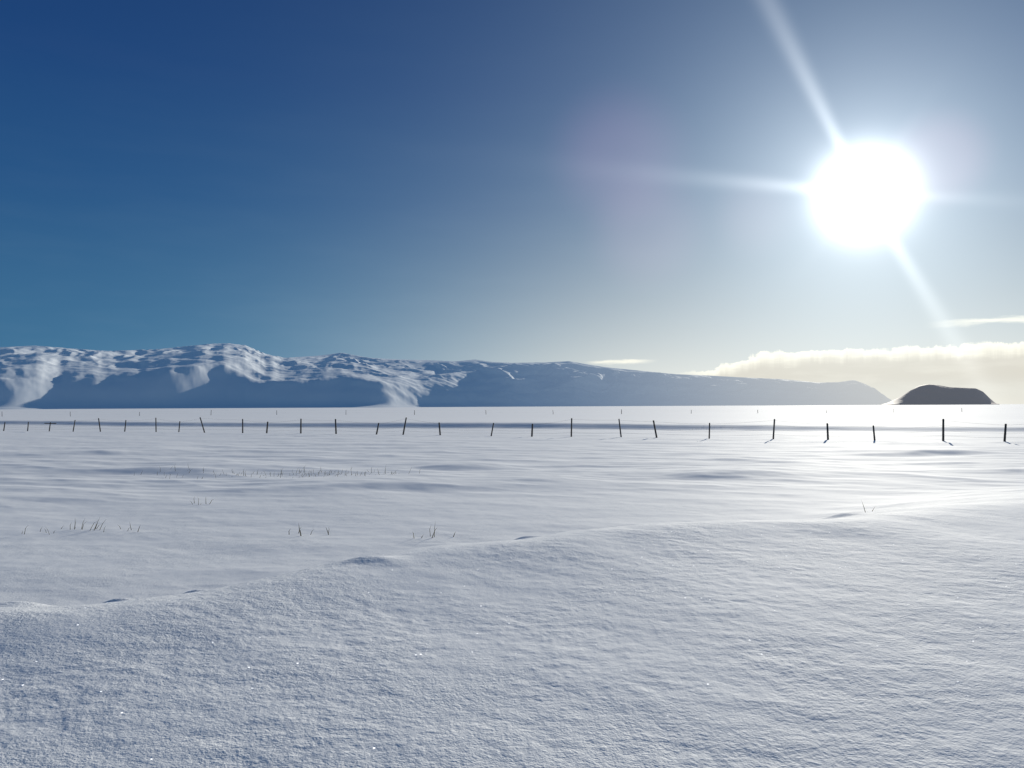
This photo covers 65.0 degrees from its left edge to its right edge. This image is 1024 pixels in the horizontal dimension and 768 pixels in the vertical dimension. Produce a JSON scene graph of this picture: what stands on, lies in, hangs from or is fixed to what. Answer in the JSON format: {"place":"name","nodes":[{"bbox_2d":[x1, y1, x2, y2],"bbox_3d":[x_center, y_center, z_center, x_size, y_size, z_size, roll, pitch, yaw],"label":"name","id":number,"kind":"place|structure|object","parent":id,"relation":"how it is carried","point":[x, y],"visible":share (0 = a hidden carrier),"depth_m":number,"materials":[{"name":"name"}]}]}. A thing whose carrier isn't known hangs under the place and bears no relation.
{"place":"outdoors","nodes":[
{"label":"outdoors","id":0,"kind":"place"},
{"bbox_2d":[0,343,891,408],"bbox_3d":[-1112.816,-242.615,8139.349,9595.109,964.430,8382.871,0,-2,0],"label":"mountain massif","id":1,"kind":"structure","parent":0,"point":[225,375],"depth_m":6315.28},
{"bbox_2d":[0,404,1023,767],"bbox_3d":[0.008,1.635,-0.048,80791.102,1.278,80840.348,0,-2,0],"label":"snowy ground","id":2,"kind":"structure","parent":0,"point":[734,590],"depth_m":4.98,"materials":[{"name":"white snow"}]},
{"bbox_2d":[22,426,874,537],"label":"grass tufts","id":3,"kind":"object","parent":2,"relation":"on","point":[280,477],"visible":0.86,"depth_m":22.75,"materials":[{"name":"brown plant"}]},
{"bbox_2d":[3,417,1023,441],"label":"fence","id":4,"kind":"object","parent":2,"relation":"on","point":[709,431],"visible":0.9,"depth_m":52.77,"materials":[{"name":"brown wood"}]},
{"bbox_2d":[70,408,961,415],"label":"fence","id":5,"kind":"object","parent":2,"relation":"on","point":[535,412],"visible":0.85,"depth_m":199.56,"materials":[{"name":"brown wood"}]},
{"bbox_2d":[0,0,1023,403],"label":"sky","id":6,"kind":"structure","parent":0,"point":[799,190],"materials":[{"name":"blue"}]},
{"bbox_2d":[881,384,996,404],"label":"hill","id":7,"kind":"structure","parent":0,"point":[929,394],"depth_m":3875.29,"materials":[{"name":"grey stone"}]}
]}

